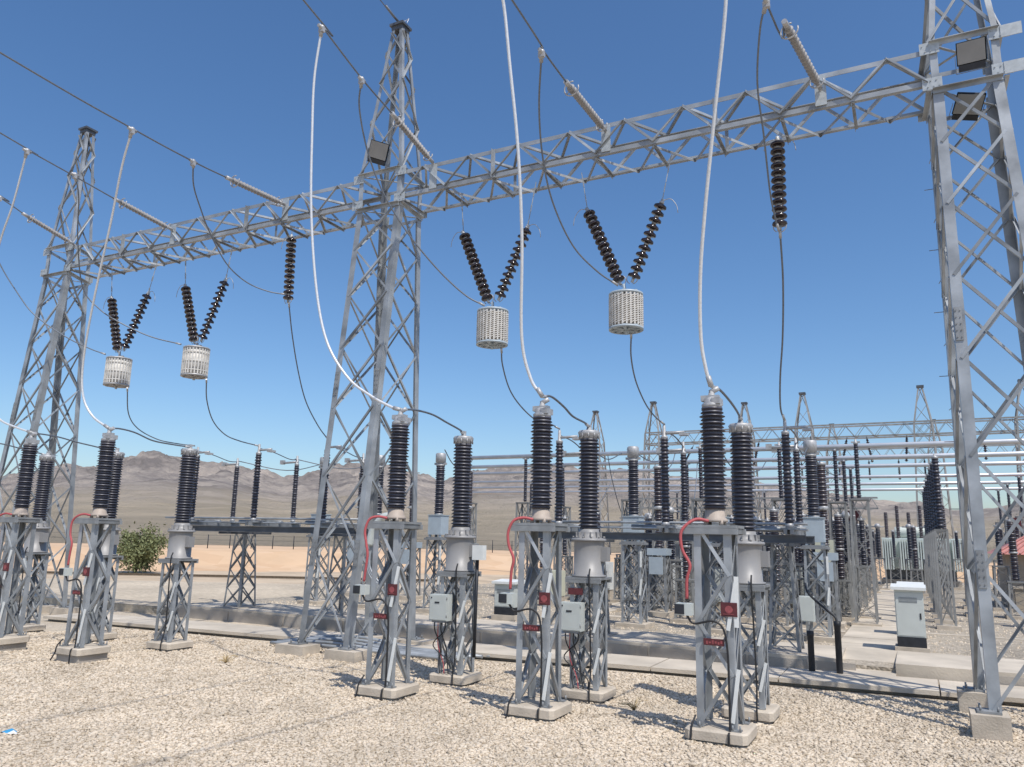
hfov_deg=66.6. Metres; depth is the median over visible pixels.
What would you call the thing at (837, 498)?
busbar post
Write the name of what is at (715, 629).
current transformer
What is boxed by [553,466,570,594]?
busbar post
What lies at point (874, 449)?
gantry beam
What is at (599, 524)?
circuit breaker pole
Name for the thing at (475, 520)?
busbar post
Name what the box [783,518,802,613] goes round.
post insulator
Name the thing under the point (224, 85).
sky
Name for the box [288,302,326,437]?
jumper cable
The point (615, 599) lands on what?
post insulator
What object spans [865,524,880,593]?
circuit breaker pole
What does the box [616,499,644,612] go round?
busbar post
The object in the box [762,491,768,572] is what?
busbar post
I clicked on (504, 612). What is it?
kiosk
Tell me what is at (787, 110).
gantry beam
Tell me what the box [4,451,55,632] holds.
voltage transformer
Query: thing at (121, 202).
tension insulator
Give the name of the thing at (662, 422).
jumper cable
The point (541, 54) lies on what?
jumper cable
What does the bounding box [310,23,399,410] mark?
jumper cable
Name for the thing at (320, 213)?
gantry beam
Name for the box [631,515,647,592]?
current transformer
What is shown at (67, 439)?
jumper cable
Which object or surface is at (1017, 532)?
current transformer
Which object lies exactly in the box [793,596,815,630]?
marshalling box
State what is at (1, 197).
jumper cable
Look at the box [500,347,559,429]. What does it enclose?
jumper cable
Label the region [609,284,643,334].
line trap
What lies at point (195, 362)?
line trap
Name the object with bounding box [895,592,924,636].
door
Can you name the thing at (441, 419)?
jumper cable
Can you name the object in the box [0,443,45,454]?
jumper cable
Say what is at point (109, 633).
voltage transformer
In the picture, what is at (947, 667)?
walkway
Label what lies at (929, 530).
post insulator
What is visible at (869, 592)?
post insulator
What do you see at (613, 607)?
path
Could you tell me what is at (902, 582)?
kiosk
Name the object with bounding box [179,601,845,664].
walkway
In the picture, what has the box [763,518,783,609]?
post insulator
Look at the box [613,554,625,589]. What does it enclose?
post insulator
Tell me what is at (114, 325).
disc insulator string
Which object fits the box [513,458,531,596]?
busbar post
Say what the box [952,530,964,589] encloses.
post insulator
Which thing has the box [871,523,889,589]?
current transformer
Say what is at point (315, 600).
current transformer
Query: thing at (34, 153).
overhead conductor
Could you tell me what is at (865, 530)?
gantry beam
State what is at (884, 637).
path
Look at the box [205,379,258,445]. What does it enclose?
jumper cable
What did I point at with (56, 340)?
gantry tower
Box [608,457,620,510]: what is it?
jumper cable
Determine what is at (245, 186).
tension insulator
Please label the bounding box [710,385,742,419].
jumper cable
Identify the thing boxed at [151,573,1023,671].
yard gravel
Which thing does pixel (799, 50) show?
tension insulator
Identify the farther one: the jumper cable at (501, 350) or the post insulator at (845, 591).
the post insulator at (845, 591)
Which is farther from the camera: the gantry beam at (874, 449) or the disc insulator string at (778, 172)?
the gantry beam at (874, 449)
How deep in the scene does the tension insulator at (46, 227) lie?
21.23 m
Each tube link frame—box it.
[646,558,826,619]
[674,539,835,607]
[781,543,850,595]
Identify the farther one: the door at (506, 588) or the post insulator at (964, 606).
the post insulator at (964, 606)
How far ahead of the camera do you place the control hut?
29.12 m
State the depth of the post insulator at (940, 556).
26.76 m
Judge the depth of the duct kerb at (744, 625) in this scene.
20.78 m
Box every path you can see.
[588,593,669,616]
[841,583,897,649]
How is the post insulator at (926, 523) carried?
on the yard gravel at (1018, 654)
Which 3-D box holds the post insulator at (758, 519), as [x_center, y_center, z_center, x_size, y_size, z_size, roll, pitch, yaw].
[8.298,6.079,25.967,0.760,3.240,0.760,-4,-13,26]
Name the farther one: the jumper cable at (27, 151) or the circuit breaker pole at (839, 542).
the circuit breaker pole at (839, 542)
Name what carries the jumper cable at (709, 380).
hanging from the overhead conductor at (773, 19)
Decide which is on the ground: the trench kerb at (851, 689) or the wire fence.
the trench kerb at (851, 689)
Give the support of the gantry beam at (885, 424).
attached to the gantry tower at (652, 405)
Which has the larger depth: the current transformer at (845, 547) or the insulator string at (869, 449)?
the insulator string at (869, 449)
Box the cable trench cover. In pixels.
[43,613,1023,702]
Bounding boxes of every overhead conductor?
[0,52,225,177]
[0,132,113,198]
[0,195,22,212]
[303,0,391,112]
[511,0,565,81]
[768,8,784,38]
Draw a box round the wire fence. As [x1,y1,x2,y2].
[65,532,618,552]
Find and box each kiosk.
[491,579,524,620]
[890,583,929,652]
[896,581,927,638]
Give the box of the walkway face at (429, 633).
[178,607,1023,686]
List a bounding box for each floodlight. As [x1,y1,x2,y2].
[367,139,389,166]
[948,92,985,120]
[955,36,989,74]
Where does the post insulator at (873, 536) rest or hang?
on the yard gravel at (1018, 654)
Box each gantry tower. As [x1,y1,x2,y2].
[0,125,97,616]
[275,20,435,662]
[590,410,610,554]
[641,401,665,545]
[740,402,761,518]
[794,392,818,516]
[826,423,843,519]
[913,385,946,532]
[914,0,1023,742]
[927,419,957,562]
[1014,379,1023,536]
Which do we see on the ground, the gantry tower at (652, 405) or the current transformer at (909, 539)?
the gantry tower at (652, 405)
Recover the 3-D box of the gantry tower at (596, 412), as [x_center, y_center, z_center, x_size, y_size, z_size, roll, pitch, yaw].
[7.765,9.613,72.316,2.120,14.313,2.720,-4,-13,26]
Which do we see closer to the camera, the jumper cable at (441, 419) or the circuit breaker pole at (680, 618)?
the jumper cable at (441, 419)
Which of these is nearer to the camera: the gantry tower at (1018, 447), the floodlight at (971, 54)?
the floodlight at (971, 54)
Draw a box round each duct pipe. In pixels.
[804,583,842,673]
[806,630,814,670]
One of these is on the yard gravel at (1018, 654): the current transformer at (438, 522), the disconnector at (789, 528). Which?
the current transformer at (438, 522)
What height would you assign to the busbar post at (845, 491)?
5.340 m
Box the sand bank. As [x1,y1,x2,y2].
[1,542,997,584]
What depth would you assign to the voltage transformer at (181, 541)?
16.33 m
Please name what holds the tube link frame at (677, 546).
on the yard gravel at (1018, 654)
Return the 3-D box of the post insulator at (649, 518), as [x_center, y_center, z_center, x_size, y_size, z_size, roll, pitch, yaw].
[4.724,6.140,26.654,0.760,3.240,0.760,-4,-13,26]
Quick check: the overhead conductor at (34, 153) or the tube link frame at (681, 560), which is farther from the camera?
the tube link frame at (681, 560)
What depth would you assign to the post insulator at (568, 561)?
29.08 m
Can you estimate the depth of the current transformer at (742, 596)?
23.47 m
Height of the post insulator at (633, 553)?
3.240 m
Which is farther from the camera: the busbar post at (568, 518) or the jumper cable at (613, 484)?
the busbar post at (568, 518)
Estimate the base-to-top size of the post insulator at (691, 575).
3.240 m
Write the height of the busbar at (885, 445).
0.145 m
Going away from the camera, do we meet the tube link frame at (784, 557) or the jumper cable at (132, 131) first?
the jumper cable at (132, 131)
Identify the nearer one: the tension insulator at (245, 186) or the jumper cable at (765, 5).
the jumper cable at (765, 5)
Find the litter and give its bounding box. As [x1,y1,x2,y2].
[2,728,17,733]
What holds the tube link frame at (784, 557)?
on the yard gravel at (1018, 654)
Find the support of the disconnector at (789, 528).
on the steel support at (772, 541)
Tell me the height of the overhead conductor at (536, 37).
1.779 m
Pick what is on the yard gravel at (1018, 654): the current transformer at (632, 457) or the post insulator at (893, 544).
the current transformer at (632, 457)
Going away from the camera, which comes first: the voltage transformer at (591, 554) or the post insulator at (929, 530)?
the voltage transformer at (591, 554)
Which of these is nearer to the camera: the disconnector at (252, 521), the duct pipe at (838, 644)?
the duct pipe at (838, 644)
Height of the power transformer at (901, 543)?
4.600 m
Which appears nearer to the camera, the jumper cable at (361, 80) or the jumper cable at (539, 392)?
the jumper cable at (539, 392)
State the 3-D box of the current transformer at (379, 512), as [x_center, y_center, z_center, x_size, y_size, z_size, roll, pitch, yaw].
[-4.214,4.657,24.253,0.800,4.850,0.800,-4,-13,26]
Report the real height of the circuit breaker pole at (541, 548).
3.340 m
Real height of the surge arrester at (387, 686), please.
4.571 m
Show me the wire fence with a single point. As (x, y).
(307, 541)
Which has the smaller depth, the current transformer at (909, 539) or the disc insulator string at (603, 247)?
the disc insulator string at (603, 247)
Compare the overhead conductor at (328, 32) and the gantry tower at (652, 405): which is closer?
the overhead conductor at (328, 32)
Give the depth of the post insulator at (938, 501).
21.37 m
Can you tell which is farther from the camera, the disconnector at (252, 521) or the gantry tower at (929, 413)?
the gantry tower at (929, 413)
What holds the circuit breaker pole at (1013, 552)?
on the yard gravel at (1018, 654)
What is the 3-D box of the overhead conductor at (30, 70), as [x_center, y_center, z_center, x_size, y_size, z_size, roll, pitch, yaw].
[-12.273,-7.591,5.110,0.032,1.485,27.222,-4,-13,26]
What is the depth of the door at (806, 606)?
17.67 m
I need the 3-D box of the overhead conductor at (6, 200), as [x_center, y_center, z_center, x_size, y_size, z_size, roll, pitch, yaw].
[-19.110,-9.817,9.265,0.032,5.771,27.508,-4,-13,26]
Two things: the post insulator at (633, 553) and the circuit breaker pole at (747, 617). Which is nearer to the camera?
the circuit breaker pole at (747, 617)
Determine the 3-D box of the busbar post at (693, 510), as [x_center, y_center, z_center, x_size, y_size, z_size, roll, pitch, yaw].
[5.805,4.528,23.800,0.760,5.340,0.760,-4,-13,26]
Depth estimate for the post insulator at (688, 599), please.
27.01 m
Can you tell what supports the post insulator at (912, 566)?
on the yard gravel at (1018, 654)
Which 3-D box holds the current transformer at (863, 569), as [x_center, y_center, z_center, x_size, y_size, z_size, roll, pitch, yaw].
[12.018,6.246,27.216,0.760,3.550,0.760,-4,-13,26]
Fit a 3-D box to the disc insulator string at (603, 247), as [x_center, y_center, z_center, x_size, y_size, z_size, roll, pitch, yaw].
[1.689,-3.010,15.134,1.088,2.484,0.248,-4,-13,26]
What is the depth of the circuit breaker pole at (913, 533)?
35.46 m
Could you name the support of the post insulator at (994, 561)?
on the yard gravel at (1018, 654)
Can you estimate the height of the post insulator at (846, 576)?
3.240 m
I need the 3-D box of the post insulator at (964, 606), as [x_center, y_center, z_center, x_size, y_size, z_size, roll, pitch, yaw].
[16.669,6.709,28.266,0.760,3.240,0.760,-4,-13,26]
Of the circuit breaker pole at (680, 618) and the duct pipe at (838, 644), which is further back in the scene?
the circuit breaker pole at (680, 618)
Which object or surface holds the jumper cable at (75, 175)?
hanging from the overhead conductor at (34, 153)
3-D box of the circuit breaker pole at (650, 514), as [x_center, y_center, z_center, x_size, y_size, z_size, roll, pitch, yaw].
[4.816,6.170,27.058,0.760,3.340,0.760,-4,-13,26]
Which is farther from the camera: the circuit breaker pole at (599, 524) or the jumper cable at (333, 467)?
the circuit breaker pole at (599, 524)
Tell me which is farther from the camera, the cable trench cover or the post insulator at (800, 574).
the post insulator at (800, 574)
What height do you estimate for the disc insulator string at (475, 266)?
2.493 m
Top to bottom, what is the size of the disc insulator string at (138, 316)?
2.483 m
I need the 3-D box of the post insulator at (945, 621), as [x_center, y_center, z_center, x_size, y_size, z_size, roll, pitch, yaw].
[12.693,4.753,23.173,0.580,4.940,0.580,-4,-13,26]
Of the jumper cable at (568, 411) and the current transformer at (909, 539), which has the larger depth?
the current transformer at (909, 539)
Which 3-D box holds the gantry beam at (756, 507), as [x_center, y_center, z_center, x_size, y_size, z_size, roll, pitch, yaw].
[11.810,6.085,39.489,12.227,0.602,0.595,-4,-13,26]
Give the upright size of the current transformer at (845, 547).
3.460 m
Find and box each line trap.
[103,351,132,388]
[180,343,209,379]
[476,302,508,348]
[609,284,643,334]
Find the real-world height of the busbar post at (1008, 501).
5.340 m
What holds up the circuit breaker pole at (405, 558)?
on the yard gravel at (1018, 654)
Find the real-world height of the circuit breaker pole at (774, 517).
3.340 m
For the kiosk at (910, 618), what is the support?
on the yard gravel at (1018, 654)
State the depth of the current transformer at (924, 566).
37.77 m
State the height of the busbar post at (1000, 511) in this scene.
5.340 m
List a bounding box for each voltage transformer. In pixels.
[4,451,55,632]
[72,448,124,641]
[146,444,198,651]
[429,431,486,685]
[561,425,615,703]
[721,418,779,723]
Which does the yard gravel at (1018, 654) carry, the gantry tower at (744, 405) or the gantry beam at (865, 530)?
the gantry tower at (744, 405)
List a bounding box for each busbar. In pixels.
[470,438,1023,459]
[471,451,1023,468]
[472,473,1023,483]
[472,481,1023,488]
[472,487,1022,493]
[473,461,1023,475]
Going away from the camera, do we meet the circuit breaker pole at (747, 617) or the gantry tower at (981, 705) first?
the gantry tower at (981, 705)
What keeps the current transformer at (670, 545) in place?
on the yard gravel at (1018, 654)
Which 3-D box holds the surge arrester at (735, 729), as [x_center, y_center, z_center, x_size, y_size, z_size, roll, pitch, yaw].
[2.465,2.264,9.577,0.795,4.571,0.771,-4,-13,26]
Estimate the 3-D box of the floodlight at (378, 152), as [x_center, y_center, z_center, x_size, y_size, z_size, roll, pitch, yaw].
[-2.961,-5.096,17.280,0.568,0.564,0.315,0,-11,5]
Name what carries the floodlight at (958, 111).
attached to the gantry tower at (981, 705)
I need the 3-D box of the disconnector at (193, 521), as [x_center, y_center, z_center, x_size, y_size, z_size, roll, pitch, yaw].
[-9.001,3.115,23.383,1.352,2.240,2.000,-4,-13,26]
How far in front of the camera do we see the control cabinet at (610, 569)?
29.14 m
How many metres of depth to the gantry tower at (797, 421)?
62.26 m
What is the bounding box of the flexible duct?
[367,512,391,604]
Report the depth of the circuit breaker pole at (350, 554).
28.24 m
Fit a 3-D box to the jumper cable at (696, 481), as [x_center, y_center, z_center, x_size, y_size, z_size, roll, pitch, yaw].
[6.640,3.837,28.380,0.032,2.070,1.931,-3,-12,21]
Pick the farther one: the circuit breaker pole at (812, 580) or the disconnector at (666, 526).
the circuit breaker pole at (812, 580)
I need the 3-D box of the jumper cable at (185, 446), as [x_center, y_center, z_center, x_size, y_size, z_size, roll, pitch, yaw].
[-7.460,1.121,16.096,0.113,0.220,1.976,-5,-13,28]
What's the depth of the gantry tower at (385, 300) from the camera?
16.98 m
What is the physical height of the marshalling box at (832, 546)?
2.300 m
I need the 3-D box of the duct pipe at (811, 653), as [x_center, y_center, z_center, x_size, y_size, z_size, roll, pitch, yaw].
[5.476,4.933,14.271,0.128,0.780,0.125,-4,-13,26]
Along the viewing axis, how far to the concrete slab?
16.18 m
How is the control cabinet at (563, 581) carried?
on the yard gravel at (1018, 654)
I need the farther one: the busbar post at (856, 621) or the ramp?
the busbar post at (856, 621)
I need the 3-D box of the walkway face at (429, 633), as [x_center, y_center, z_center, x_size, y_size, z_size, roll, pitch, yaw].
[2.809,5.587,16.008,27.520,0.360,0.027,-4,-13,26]
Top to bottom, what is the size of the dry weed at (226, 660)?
0.161 m
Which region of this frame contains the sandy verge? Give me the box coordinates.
[9,578,430,613]
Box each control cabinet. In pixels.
[551,570,565,606]
[602,562,613,598]
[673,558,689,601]
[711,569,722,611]
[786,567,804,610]
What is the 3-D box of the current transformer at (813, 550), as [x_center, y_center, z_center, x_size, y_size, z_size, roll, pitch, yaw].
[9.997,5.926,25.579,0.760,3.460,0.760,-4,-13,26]
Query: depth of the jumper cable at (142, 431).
21.89 m
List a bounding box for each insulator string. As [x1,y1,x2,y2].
[103,274,121,351]
[120,260,157,351]
[176,253,197,344]
[198,244,233,342]
[281,233,296,303]
[451,197,493,303]
[494,183,540,301]
[573,173,625,286]
[626,154,677,283]
[766,133,795,231]
[866,437,872,461]
[905,435,907,461]
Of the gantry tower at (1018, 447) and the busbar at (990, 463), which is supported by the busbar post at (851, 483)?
the busbar at (990, 463)
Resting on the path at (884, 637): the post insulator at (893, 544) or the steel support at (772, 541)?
the post insulator at (893, 544)
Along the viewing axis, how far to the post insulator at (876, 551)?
52.89 m
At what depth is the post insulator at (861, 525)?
23.69 m
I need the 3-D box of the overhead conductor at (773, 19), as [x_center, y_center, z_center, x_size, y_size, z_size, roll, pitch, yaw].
[-2.736,-8.108,0.458,0.230,0.762,27.543,-5,-13,30]
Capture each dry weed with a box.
[219,653,237,662]
[619,699,647,709]
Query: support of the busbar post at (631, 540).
on the yard gravel at (1018, 654)
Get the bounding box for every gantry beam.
[67,182,381,278]
[399,52,927,215]
[604,526,874,541]
[628,497,878,509]
[645,416,1023,445]
[772,444,1023,461]
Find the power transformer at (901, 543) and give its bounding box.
[881,506,962,586]
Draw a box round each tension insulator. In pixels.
[21,212,75,245]
[113,197,173,230]
[225,175,285,206]
[390,111,434,164]
[563,79,607,132]
[780,19,823,90]
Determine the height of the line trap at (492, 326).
0.991 m
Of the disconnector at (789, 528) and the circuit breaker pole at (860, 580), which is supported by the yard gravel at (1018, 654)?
the circuit breaker pole at (860, 580)
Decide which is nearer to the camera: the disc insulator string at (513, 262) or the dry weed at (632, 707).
the dry weed at (632, 707)
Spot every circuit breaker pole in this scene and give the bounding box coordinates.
[344,473,364,596]
[399,472,422,599]
[457,470,481,603]
[527,538,542,603]
[585,512,611,606]
[643,513,660,601]
[647,466,673,616]
[670,509,694,623]
[724,467,755,622]
[766,507,794,630]
[793,512,822,615]
[795,517,801,562]
[813,462,846,628]
[832,512,858,621]
[848,522,868,605]
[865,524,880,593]
[910,525,927,595]
[997,527,1003,595]
[1004,519,1023,619]
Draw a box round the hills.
[0,450,1019,562]
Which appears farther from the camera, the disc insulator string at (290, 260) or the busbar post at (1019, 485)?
the busbar post at (1019, 485)
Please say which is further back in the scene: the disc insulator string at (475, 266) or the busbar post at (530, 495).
the busbar post at (530, 495)
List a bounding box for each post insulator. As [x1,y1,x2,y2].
[555,515,574,599]
[610,517,635,602]
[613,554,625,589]
[630,540,638,593]
[643,515,660,605]
[683,516,691,602]
[689,517,699,601]
[755,517,772,611]
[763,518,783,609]
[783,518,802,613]
[824,517,850,614]
[830,566,850,610]
[856,517,881,618]
[857,524,873,600]
[870,530,883,586]
[874,532,882,566]
[889,529,901,585]
[910,558,922,581]
[921,491,928,595]
[922,484,930,599]
[923,479,942,605]
[925,474,946,612]
[926,466,953,618]
[928,460,957,623]
[930,454,961,630]
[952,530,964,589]
[963,574,978,608]
[992,523,1015,611]
[993,535,997,590]
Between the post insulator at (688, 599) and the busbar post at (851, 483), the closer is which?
the post insulator at (688, 599)
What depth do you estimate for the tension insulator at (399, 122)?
15.89 m
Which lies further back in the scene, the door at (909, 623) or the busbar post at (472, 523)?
the busbar post at (472, 523)
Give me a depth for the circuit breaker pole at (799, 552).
26.72 m
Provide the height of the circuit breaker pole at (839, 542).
3.340 m
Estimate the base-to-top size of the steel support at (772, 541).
2.908 m
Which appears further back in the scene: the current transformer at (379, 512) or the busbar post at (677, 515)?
the busbar post at (677, 515)
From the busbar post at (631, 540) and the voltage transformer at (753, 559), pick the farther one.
the busbar post at (631, 540)
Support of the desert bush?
on the ground
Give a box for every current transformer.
[297,457,332,604]
[358,455,387,607]
[416,453,449,612]
[615,446,653,628]
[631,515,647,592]
[638,513,648,596]
[657,507,682,610]
[709,455,741,633]
[740,511,756,615]
[800,440,834,642]
[806,515,823,613]
[840,511,864,613]
[848,511,871,608]
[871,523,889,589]
[902,524,918,581]
[920,526,929,592]
[1008,518,1021,538]
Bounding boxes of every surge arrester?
[0,432,42,651]
[50,426,122,663]
[353,407,422,700]
[498,397,571,721]
[674,386,756,746]
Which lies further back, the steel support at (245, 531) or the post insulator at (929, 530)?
the post insulator at (929, 530)
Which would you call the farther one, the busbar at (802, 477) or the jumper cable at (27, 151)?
the busbar at (802, 477)
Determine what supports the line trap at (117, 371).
attached to the disc insulator string at (114, 325)
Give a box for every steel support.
[165,517,387,616]
[527,520,814,654]
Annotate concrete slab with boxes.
[270,634,490,659]
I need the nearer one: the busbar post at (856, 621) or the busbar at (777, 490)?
the busbar post at (856, 621)
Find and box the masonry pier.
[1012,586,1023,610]
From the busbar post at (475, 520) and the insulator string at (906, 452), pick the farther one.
the insulator string at (906, 452)
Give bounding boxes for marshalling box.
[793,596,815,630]
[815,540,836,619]
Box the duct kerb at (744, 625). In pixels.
[609,589,1023,640]
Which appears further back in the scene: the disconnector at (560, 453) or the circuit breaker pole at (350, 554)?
the circuit breaker pole at (350, 554)
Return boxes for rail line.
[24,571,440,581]
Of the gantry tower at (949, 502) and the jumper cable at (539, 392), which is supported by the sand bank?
the gantry tower at (949, 502)
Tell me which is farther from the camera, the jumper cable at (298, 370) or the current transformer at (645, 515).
the current transformer at (645, 515)
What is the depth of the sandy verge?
28.47 m
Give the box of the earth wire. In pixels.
[380,0,408,22]
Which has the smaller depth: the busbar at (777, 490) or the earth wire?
the earth wire
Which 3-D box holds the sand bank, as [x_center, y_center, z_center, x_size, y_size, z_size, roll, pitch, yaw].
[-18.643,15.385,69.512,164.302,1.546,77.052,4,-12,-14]
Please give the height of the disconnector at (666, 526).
2.240 m
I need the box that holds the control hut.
[987,536,1023,605]
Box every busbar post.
[451,459,478,596]
[458,507,473,587]
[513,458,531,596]
[524,483,531,580]
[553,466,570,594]
[562,488,569,571]
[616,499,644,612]
[623,481,634,583]
[652,454,673,608]
[673,492,681,557]
[679,463,694,600]
[691,445,719,616]
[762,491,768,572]
[771,442,794,622]
[828,449,858,617]
[838,460,865,610]
[847,468,869,603]
[849,439,882,626]
[995,490,1008,542]
[1004,484,1019,542]
[1015,476,1023,537]
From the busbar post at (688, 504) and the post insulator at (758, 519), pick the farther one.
the busbar post at (688, 504)
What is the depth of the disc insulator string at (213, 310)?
19.58 m
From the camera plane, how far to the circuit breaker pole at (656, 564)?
23.35 m
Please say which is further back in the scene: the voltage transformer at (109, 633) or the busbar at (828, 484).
the busbar at (828, 484)
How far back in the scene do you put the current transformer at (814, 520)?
18.43 m
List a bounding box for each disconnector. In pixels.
[189,447,239,525]
[238,444,300,526]
[305,445,364,527]
[554,430,580,530]
[631,425,688,532]
[755,420,812,534]
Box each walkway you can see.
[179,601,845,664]
[895,651,1023,684]
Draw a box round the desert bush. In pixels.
[114,521,168,572]
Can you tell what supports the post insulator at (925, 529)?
on the yard gravel at (1018, 654)
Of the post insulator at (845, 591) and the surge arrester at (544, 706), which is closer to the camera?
the surge arrester at (544, 706)
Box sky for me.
[0,0,1023,509]
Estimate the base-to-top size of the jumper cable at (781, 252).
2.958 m
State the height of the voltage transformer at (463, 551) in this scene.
4.440 m
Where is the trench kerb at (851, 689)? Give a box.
[48,619,1023,705]
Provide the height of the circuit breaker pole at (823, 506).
4.650 m
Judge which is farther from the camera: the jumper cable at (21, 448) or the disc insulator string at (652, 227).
the jumper cable at (21, 448)
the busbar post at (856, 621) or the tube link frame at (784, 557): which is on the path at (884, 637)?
the busbar post at (856, 621)
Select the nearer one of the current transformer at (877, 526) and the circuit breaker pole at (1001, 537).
the circuit breaker pole at (1001, 537)
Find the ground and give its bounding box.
[19,571,525,585]
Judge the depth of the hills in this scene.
605.37 m
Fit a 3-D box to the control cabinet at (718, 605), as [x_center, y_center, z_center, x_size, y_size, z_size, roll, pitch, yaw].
[6.305,6.576,24.594,0.600,1.450,0.415,-4,-13,26]
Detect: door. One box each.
[495,586,513,606]
[796,597,812,620]
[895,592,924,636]
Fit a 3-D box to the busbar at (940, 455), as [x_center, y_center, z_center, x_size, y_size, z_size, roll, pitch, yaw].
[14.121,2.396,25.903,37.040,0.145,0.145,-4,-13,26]
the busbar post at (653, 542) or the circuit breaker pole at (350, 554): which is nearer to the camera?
the busbar post at (653, 542)
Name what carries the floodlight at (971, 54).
attached to the gantry tower at (981, 705)
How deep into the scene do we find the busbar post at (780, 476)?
22.93 m
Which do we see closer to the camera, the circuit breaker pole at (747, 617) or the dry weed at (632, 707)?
the dry weed at (632, 707)
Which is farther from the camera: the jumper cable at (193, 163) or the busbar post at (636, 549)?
the busbar post at (636, 549)
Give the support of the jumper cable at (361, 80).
hanging from the overhead conductor at (328, 32)
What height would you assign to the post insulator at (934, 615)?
4.940 m
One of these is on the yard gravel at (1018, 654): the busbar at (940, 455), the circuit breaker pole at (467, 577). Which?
the circuit breaker pole at (467, 577)
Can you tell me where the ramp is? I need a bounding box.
[843,647,896,675]
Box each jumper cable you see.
[0,148,32,433]
[0,196,105,354]
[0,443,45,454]
[31,432,100,447]
[70,172,181,344]
[81,126,136,428]
[108,428,190,447]
[126,387,194,446]
[189,158,286,294]
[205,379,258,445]
[239,461,317,470]
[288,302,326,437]
[298,459,360,468]
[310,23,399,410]
[357,75,484,305]
[400,408,463,434]
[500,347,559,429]
[501,0,543,397]
[537,47,618,285]
[541,395,589,426]
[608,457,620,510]
[630,333,664,424]
[694,463,697,498]
[698,0,727,386]
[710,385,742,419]
[756,0,779,231]
[779,230,785,420]
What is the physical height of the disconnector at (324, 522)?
2.240 m
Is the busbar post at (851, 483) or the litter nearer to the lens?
the litter
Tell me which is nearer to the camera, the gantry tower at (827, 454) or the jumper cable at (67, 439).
the jumper cable at (67, 439)

